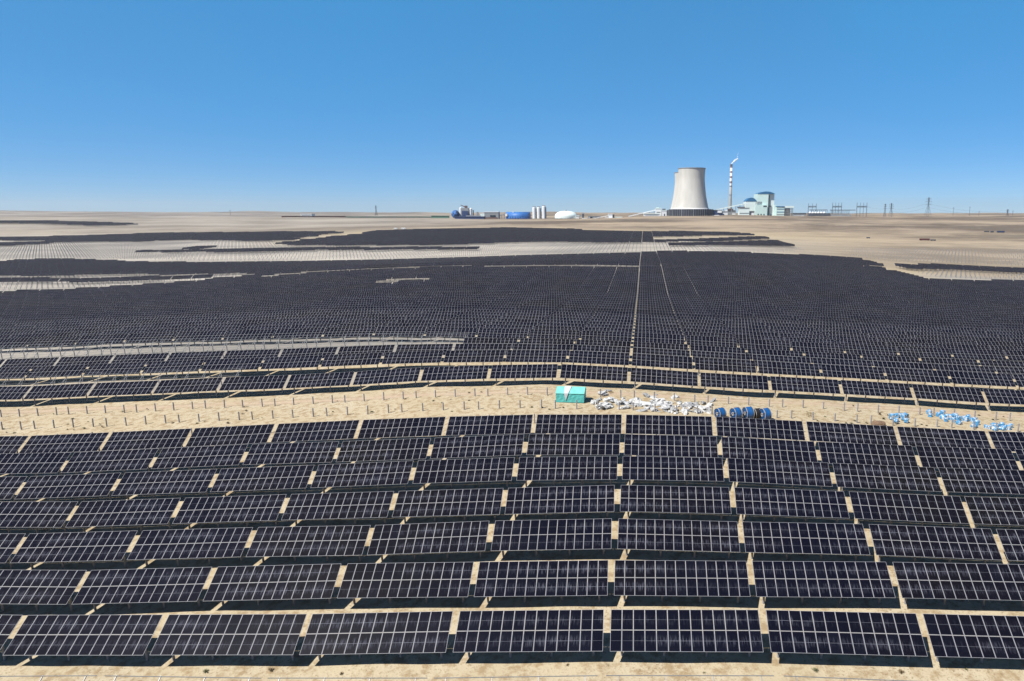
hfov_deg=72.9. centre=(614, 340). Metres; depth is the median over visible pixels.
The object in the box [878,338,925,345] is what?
solar table
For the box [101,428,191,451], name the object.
solar table
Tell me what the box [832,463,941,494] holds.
solar table
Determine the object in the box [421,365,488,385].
solar table
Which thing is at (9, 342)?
solar table
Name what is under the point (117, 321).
solar table
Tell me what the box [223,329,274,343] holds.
solar table
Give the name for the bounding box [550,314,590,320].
solar table
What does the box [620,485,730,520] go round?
solar table
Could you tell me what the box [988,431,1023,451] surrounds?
solar table
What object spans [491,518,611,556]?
solar table
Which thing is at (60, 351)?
bare rack
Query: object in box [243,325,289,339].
solar table
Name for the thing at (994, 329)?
solar table
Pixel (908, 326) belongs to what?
solar table
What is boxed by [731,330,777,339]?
solar table
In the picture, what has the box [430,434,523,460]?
solar table
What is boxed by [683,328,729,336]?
solar table
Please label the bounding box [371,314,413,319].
solar table
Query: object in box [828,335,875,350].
solar table
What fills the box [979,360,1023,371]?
solar table
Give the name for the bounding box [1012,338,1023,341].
solar table
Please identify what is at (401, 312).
solar table
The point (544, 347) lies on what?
solar table
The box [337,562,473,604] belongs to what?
solar table
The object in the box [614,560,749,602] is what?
solar table
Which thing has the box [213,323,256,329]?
solar table
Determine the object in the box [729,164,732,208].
chimney
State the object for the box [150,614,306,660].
solar table
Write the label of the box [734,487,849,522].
solar table
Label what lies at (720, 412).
cable drum
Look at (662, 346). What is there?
solar table
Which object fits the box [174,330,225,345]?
solar table
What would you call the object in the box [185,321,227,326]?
solar table
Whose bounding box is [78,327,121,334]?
solar table
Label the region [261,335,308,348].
bare rack
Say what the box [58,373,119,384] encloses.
bare rack
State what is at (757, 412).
cable drum
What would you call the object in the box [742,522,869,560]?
solar table
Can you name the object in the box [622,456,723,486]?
solar table
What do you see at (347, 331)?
solar table
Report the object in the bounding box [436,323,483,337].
solar table
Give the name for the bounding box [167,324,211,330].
solar table
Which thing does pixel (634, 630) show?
solar table
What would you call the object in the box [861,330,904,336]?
solar table
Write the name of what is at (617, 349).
solar table
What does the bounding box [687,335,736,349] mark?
solar table
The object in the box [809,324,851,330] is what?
solar table
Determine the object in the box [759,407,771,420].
cable drum
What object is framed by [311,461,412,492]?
solar table
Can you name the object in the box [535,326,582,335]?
solar table
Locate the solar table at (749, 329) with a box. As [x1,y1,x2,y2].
[728,327,772,335]
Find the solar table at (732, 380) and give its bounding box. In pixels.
[700,372,768,396]
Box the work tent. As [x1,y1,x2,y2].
[555,386,585,402]
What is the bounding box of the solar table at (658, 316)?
[636,314,675,318]
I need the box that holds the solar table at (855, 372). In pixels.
[821,364,884,381]
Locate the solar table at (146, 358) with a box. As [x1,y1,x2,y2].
[111,353,168,364]
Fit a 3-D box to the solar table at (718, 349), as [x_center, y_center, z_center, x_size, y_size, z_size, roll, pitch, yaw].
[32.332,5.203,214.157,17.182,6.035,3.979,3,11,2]
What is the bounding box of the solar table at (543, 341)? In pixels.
[519,338,573,354]
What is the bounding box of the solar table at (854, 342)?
[836,340,885,349]
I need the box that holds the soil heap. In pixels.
[871,420,885,425]
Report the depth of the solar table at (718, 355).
204.70 m
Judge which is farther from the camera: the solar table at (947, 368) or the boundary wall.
the boundary wall
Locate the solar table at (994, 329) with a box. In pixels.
[975,328,1016,333]
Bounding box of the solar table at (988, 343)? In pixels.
[976,341,1023,349]
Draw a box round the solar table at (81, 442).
[19,432,108,452]
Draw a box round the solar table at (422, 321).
[397,320,442,326]
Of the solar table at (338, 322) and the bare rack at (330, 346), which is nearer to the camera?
the bare rack at (330, 346)
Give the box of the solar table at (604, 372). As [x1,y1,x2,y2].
[560,364,627,386]
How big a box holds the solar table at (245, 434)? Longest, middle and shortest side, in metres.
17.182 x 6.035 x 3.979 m
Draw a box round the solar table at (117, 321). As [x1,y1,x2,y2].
[95,319,134,324]
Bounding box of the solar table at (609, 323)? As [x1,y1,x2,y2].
[589,321,632,325]
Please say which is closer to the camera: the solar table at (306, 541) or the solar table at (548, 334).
the solar table at (306, 541)
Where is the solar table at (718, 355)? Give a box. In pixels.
[693,351,749,362]
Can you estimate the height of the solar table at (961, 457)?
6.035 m
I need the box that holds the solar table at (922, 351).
[897,346,951,357]
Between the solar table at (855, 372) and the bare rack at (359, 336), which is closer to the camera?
the solar table at (855, 372)
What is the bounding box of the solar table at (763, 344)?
[739,338,790,351]
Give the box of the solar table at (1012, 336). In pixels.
[998,334,1023,341]
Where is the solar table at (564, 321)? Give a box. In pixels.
[543,320,586,329]
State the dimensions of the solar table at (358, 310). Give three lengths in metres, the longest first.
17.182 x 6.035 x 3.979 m
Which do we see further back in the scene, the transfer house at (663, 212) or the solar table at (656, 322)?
the transfer house at (663, 212)
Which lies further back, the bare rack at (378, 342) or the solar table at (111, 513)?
the bare rack at (378, 342)
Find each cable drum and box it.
[714,407,726,417]
[729,407,742,417]
[742,406,754,418]
[753,408,760,418]
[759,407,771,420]
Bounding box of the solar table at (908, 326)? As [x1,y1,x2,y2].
[889,325,929,330]
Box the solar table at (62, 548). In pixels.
[10,531,136,568]
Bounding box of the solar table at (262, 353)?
[223,349,280,365]
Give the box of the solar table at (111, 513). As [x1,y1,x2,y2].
[66,498,180,531]
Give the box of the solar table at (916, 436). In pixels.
[897,426,990,447]
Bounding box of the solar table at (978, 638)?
[923,614,1023,662]
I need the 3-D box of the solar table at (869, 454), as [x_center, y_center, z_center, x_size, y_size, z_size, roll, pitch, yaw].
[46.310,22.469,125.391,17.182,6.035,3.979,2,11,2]
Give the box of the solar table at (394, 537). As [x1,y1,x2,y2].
[367,521,488,560]
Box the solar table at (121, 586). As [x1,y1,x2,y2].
[72,567,211,610]
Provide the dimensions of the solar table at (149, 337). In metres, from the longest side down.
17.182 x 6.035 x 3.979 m
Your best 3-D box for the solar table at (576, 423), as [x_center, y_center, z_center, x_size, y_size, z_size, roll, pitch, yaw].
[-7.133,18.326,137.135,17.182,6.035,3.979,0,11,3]
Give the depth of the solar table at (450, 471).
118.42 m
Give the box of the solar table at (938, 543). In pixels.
[869,524,1001,563]
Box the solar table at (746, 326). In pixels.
[725,324,768,331]
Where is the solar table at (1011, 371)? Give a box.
[995,367,1023,384]
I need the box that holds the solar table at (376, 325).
[339,323,385,337]
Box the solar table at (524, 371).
[490,364,557,384]
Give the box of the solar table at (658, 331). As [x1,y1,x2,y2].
[635,329,682,336]
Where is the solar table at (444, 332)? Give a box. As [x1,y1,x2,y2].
[425,327,476,341]
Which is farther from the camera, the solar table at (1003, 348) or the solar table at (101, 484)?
the solar table at (1003, 348)
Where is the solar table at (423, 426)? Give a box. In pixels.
[357,417,444,439]
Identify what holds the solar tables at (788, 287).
on the ground
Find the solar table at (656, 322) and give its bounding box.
[636,320,677,324]
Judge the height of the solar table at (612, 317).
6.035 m
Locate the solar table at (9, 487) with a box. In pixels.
[0,476,27,501]
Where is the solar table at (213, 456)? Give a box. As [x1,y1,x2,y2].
[151,444,247,470]
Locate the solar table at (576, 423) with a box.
[535,414,621,439]
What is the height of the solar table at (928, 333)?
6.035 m
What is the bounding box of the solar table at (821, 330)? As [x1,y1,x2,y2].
[815,328,858,334]
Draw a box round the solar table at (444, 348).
[396,344,452,354]
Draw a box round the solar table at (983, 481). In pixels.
[938,468,1023,497]
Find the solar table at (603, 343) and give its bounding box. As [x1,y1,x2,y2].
[576,339,630,349]
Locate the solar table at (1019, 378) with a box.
[1013,374,1023,389]
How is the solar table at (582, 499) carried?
on the ground
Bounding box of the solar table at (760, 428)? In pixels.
[716,417,804,442]
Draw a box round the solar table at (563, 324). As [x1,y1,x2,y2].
[539,323,584,329]
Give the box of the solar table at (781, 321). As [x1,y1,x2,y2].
[762,320,801,325]
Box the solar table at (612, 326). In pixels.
[587,324,632,332]
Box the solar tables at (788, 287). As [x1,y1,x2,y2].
[0,220,1023,331]
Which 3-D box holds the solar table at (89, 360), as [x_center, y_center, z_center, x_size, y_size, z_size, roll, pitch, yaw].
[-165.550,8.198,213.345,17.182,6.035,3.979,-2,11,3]
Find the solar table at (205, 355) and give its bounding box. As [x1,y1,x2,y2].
[167,351,224,365]
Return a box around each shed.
[480,212,499,218]
[793,213,805,215]
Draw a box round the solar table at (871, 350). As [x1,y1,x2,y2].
[844,344,897,359]
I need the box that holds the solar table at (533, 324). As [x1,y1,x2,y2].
[491,321,536,328]
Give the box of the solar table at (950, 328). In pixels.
[931,326,973,332]
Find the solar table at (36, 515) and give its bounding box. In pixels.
[0,502,77,533]
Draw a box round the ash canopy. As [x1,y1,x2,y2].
[784,206,793,215]
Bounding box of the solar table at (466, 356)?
[443,350,504,365]
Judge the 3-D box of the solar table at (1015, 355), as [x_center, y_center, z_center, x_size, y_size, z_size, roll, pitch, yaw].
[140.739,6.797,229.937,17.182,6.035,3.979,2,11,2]
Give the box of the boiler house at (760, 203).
[743,191,775,215]
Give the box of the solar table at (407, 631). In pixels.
[299,611,452,659]
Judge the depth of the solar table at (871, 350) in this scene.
231.63 m
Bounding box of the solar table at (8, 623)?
[0,615,22,660]
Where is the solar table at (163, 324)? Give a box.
[142,322,183,328]
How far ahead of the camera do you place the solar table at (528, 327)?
246.93 m
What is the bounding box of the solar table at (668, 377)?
[630,368,697,391]
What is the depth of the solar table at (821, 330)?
272.01 m
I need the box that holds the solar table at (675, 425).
[625,414,712,435]
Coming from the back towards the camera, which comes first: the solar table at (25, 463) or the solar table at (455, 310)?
the solar table at (455, 310)
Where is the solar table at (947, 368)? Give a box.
[934,364,994,375]
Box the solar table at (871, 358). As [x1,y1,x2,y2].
[863,355,919,365]
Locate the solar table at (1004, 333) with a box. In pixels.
[986,331,1023,337]
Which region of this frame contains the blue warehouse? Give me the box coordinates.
[505,211,530,218]
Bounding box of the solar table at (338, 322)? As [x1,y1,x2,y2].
[304,320,348,326]
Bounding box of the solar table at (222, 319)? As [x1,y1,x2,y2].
[201,317,241,323]
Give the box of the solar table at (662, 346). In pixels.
[633,342,687,352]
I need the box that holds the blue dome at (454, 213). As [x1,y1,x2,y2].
[451,210,459,217]
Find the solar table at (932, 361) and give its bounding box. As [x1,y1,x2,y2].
[920,357,978,368]
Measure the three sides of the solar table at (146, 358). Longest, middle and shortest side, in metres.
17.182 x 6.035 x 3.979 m
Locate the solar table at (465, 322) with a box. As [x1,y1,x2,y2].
[444,320,489,327]
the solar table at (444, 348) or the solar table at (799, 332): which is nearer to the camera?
the solar table at (444, 348)
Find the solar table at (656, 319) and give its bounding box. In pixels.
[636,317,676,321]
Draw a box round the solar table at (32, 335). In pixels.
[10,333,55,347]
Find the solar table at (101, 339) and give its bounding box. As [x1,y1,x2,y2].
[76,334,127,348]
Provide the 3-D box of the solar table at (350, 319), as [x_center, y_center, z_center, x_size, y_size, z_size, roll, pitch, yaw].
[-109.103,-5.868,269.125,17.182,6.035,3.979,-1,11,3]
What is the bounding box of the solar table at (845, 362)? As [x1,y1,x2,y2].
[813,358,871,369]
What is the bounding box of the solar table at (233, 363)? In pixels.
[201,357,263,376]
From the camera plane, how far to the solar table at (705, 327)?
264.17 m
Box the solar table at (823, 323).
[804,321,844,327]
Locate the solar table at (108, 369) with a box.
[83,362,145,380]
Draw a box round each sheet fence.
[346,217,430,217]
[431,216,448,217]
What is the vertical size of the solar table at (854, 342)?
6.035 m
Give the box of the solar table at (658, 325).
[635,323,679,327]
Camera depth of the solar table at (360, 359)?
198.75 m
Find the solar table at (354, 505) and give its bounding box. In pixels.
[281,491,393,524]
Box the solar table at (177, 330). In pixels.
[149,328,194,342]
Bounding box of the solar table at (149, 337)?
[124,332,176,347]
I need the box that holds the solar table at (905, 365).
[873,361,932,374]
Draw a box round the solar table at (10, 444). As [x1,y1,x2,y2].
[0,436,27,453]
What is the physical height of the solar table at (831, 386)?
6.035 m
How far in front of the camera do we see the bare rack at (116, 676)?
72.71 m
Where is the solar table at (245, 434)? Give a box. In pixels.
[185,424,274,446]
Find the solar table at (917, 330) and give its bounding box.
[897,328,940,334]
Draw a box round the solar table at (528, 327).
[485,324,532,337]
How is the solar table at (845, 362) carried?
on the ground
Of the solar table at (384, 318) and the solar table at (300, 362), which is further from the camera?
the solar table at (384, 318)
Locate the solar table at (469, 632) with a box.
[453,609,603,657]
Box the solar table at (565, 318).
[547,317,588,323]
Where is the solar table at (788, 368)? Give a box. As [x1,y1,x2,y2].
[758,361,820,377]
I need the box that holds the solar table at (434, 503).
[392,488,502,522]
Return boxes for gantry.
[832,204,841,213]
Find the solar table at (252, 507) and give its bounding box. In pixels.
[172,494,286,528]
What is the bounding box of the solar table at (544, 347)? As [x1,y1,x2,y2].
[513,344,570,361]
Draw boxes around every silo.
[532,206,536,218]
[537,206,540,218]
[542,205,545,218]
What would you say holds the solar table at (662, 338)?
on the ground
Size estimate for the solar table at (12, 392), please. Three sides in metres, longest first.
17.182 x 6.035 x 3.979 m
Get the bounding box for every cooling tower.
[667,172,677,214]
[669,167,713,215]
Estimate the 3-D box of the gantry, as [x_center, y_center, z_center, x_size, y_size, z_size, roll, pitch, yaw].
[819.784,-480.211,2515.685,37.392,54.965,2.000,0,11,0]
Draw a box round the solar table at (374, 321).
[351,320,395,326]
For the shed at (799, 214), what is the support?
on the ground
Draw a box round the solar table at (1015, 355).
[1004,350,1023,360]
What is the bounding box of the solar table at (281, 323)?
[258,321,302,334]
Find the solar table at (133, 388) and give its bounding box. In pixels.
[88,380,158,401]
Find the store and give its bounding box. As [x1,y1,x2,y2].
[643,213,659,215]
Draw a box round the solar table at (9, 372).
[0,367,31,384]
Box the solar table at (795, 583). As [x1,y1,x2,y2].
[752,561,895,603]
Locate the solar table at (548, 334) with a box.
[529,329,579,344]
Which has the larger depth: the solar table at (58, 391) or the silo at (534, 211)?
the silo at (534, 211)
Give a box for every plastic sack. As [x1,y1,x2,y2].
[681,409,687,414]
[694,405,705,409]
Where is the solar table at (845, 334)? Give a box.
[822,332,867,338]
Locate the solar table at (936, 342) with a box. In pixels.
[927,339,975,347]
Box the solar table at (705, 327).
[682,325,725,338]
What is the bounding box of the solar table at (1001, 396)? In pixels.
[983,389,1023,410]
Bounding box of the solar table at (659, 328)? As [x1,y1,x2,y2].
[635,326,680,330]
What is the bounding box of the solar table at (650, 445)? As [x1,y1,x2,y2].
[624,434,717,457]
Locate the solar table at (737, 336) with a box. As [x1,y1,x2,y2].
[735,334,783,347]
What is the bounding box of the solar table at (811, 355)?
[805,352,860,362]
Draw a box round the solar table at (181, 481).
[111,469,216,499]
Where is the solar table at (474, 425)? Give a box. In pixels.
[445,414,532,441]
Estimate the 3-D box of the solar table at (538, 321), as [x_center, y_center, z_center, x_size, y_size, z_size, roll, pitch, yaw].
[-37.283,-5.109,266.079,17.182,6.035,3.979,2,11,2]
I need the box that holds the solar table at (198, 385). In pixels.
[153,377,222,398]
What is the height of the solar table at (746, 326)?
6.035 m
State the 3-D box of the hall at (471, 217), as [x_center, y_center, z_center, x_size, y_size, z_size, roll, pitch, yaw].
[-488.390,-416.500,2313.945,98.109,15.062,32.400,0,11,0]
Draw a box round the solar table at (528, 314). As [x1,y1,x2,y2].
[507,313,547,319]
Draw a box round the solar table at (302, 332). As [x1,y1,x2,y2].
[273,327,324,343]
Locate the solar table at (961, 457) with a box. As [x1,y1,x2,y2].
[916,446,1018,469]
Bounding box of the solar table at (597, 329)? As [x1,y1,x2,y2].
[584,327,631,335]
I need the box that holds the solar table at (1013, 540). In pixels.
[996,529,1023,563]
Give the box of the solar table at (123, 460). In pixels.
[61,448,158,473]
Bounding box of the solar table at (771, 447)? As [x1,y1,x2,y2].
[721,437,817,463]
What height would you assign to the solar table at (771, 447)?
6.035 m
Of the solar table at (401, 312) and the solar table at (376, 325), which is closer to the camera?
the solar table at (376, 325)
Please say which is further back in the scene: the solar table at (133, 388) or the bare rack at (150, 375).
the bare rack at (150, 375)
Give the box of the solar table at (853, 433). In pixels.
[806,421,897,444]
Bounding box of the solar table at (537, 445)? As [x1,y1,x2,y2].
[526,434,619,456]
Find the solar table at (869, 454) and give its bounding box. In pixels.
[818,442,917,466]
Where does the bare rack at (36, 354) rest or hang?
on the ground
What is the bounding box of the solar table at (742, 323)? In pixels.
[722,321,763,327]
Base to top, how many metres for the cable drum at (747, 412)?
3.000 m
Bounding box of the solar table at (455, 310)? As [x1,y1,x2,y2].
[430,309,469,314]
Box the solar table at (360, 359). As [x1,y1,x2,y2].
[321,352,382,372]
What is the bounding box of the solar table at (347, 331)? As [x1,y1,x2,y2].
[323,327,374,341]
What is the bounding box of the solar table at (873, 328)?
[853,326,895,332]
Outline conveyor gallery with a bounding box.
[715,203,746,214]
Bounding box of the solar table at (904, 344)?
[887,342,936,352]
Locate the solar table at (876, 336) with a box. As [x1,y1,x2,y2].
[869,334,914,340]
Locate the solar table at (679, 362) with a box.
[632,353,691,371]
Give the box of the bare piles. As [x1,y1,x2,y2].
[0,240,1023,285]
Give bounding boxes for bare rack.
[0,376,56,386]
[0,675,96,680]
[3,352,28,358]
[6,344,54,358]
[29,350,79,357]
[56,342,104,356]
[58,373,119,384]
[84,348,132,356]
[105,675,260,680]
[107,340,153,354]
[122,370,181,382]
[137,346,185,355]
[158,338,204,352]
[184,368,241,385]
[190,344,239,357]
[207,337,257,350]
[243,342,292,349]
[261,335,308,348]
[268,677,426,680]
[300,340,349,347]
[315,333,363,346]
[355,339,401,345]
[366,333,414,345]
[417,333,469,343]
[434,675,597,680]
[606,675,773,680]
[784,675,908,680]
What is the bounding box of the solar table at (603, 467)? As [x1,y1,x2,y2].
[516,456,617,486]
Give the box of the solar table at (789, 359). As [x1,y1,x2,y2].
[752,354,810,371]
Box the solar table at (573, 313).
[553,312,592,317]
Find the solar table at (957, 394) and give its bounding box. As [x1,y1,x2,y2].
[912,384,985,408]
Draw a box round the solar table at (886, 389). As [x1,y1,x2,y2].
[841,380,912,403]
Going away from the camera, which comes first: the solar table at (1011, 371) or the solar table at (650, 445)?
the solar table at (650, 445)
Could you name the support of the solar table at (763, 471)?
on the ground
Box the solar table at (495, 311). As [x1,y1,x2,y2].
[471,309,510,315]
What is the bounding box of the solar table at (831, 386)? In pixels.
[770,376,840,399]
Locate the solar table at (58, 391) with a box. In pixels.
[23,383,93,404]
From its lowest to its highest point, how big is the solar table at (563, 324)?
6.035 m
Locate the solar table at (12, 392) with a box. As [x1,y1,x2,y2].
[0,386,30,405]
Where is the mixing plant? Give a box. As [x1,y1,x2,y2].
[459,205,478,215]
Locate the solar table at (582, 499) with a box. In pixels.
[505,485,613,519]
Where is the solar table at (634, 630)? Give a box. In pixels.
[610,609,762,656]
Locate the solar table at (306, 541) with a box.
[246,525,370,561]
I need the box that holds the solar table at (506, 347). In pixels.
[454,344,511,356]
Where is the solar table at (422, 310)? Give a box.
[390,309,428,313]
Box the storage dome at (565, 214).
[555,210,576,218]
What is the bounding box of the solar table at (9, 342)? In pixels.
[0,337,32,352]
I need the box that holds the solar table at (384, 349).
[338,345,394,355]
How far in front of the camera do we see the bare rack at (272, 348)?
220.62 m
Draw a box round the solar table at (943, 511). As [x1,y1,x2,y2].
[849,492,968,526]
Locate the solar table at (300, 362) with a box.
[261,355,322,374]
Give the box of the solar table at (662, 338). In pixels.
[634,332,683,344]
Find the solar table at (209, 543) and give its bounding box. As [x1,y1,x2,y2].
[127,527,252,565]
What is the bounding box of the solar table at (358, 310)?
[349,309,387,313]
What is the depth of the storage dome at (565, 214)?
2297.91 m
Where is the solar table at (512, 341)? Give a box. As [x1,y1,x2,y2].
[463,338,517,348]
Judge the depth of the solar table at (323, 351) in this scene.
209.82 m
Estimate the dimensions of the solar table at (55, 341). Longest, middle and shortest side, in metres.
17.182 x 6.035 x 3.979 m
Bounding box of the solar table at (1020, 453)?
[1015,449,1023,469]
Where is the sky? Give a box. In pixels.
[0,0,1023,212]
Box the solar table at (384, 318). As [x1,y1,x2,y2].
[361,317,404,322]
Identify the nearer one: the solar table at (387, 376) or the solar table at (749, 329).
the solar table at (387, 376)
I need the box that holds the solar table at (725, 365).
[695,357,755,375]
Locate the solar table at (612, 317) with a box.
[593,316,633,324]
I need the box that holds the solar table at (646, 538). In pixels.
[617,519,739,558]
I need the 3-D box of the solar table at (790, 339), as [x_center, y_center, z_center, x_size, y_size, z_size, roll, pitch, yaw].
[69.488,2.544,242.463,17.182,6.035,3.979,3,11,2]
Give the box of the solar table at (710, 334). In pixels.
[685,331,732,340]
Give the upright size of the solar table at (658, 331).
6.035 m
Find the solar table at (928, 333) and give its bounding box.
[906,331,950,338]
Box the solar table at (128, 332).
[102,329,148,343]
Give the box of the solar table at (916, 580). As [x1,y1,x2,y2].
[893,562,1023,606]
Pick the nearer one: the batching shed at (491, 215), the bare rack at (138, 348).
the bare rack at (138, 348)
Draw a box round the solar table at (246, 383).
[219,375,288,396]
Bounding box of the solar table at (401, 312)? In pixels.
[381,311,421,316]
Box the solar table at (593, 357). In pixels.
[568,350,628,366]
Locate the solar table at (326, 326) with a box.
[291,324,337,338]
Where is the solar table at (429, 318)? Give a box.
[406,317,449,323]
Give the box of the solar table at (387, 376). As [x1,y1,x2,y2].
[353,367,420,389]
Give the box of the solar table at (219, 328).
[196,326,242,341]
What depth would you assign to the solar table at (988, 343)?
250.31 m
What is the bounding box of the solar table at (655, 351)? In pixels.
[633,347,689,360]
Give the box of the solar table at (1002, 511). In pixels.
[964,496,1023,528]
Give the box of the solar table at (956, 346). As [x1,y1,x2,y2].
[938,344,988,353]
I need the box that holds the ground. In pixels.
[0,210,1023,680]
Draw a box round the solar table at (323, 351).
[280,347,337,357]
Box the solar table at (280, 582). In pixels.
[203,564,340,605]
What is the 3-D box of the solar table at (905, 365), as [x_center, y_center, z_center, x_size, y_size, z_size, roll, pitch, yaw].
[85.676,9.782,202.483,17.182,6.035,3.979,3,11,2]
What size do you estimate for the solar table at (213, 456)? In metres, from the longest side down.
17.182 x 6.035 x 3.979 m
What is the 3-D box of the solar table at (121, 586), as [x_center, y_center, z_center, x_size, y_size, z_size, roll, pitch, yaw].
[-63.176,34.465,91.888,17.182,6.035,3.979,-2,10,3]
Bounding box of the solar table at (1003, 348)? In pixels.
[990,345,1023,360]
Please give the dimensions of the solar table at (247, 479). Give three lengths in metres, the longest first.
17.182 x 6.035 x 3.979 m
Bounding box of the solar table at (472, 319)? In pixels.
[452,317,495,324]
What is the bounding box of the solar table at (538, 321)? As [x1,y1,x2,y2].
[497,318,540,325]
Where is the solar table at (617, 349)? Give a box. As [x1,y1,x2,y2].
[573,345,629,358]
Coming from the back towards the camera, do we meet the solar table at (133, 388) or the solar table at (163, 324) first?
the solar table at (163, 324)
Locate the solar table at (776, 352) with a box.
[747,348,802,359]
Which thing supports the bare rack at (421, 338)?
on the ground
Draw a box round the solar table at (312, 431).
[271,420,359,442]
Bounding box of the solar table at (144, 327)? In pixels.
[123,326,166,339]
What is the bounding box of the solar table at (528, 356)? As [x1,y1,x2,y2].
[506,350,566,366]
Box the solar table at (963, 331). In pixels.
[941,329,984,335]
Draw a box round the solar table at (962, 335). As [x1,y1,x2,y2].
[952,333,997,340]
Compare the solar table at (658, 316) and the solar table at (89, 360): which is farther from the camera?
the solar table at (658, 316)
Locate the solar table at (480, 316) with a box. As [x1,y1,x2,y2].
[459,315,500,322]
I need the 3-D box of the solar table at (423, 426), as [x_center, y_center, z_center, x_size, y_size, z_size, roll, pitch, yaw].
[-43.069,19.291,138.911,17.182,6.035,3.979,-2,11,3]
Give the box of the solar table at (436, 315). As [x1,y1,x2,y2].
[415,314,456,319]
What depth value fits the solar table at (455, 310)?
297.84 m
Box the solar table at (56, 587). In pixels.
[0,570,86,610]
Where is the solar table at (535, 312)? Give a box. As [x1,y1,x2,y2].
[512,310,551,316]
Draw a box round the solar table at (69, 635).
[3,615,162,660]
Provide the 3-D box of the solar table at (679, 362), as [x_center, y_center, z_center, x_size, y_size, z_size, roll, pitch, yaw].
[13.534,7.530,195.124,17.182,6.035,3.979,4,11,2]
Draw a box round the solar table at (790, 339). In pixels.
[785,337,834,352]
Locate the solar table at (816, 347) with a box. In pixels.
[791,341,843,353]
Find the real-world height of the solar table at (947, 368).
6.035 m
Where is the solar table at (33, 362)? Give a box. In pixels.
[1,357,58,368]
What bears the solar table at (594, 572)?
on the ground
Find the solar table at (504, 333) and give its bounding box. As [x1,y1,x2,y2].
[477,328,527,338]
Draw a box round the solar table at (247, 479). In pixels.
[210,465,313,495]
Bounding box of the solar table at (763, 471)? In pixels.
[728,458,832,489]
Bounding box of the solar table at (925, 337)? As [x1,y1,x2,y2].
[916,335,962,342]
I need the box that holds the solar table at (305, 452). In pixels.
[243,441,338,466]
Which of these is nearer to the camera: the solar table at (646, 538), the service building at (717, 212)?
the solar table at (646, 538)
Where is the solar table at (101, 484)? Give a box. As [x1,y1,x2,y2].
[15,473,120,501]
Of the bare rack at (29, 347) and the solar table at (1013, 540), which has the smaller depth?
the solar table at (1013, 540)
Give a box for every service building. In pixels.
[712,210,721,215]
[728,209,734,214]
[737,207,748,214]
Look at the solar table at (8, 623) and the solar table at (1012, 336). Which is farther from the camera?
the solar table at (1012, 336)
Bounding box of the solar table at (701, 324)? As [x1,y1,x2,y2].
[680,322,722,329]
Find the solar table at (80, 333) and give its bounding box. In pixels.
[56,331,101,345]
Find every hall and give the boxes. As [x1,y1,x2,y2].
[455,215,485,218]
[775,206,784,215]
[808,210,850,215]
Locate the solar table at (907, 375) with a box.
[885,368,950,385]
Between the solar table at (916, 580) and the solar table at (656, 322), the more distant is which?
the solar table at (656, 322)
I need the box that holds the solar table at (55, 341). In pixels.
[27,335,80,351]
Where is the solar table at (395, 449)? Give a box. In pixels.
[336,438,430,462]
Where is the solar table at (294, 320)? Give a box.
[272,318,315,324]
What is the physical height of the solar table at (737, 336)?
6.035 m
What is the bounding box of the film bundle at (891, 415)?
[889,413,894,419]
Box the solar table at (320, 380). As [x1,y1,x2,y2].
[285,372,353,393]
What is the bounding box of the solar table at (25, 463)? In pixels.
[0,452,71,476]
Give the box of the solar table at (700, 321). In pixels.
[679,319,720,330]
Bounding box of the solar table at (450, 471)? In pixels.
[412,457,514,488]
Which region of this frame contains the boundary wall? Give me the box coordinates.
[282,216,345,217]
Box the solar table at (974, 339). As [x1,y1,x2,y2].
[964,337,1010,344]
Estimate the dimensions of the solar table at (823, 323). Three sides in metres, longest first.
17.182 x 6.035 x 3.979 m
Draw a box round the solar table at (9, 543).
[0,534,24,568]
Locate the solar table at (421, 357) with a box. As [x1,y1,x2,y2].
[382,351,442,368]
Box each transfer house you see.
[655,207,660,215]
[661,209,666,215]
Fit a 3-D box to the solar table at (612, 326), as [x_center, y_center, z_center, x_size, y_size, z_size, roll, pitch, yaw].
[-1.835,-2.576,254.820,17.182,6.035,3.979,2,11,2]
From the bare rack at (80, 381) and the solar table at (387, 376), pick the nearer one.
the solar table at (387, 376)
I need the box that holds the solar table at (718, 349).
[690,345,744,356]
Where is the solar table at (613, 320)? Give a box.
[591,318,633,323]
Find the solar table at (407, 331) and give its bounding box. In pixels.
[374,327,425,340]
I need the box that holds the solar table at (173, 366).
[141,359,204,377]
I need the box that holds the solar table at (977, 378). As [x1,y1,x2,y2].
[949,371,1015,389]
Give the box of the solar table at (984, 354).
[951,348,1006,360]
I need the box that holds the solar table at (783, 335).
[780,333,826,340]
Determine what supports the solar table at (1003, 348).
on the ground
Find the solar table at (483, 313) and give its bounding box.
[465,312,505,317]
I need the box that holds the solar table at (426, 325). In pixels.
[387,323,434,337]
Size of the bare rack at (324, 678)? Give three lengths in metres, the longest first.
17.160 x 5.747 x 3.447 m
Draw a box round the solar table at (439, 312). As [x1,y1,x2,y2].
[423,311,463,316]
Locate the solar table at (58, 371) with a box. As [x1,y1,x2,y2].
[25,364,88,383]
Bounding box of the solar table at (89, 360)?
[55,355,113,366]
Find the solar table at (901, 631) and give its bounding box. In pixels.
[766,610,927,660]
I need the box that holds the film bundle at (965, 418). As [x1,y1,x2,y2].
[962,416,968,421]
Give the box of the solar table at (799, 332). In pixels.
[775,329,819,336]
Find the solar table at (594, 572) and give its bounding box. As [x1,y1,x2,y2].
[474,560,607,602]
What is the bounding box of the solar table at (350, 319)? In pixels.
[317,317,359,322]
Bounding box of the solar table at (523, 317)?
[502,316,544,322]
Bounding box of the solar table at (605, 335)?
[581,330,631,340]
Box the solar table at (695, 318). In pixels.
[678,316,717,323]
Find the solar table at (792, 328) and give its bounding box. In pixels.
[770,326,813,332]

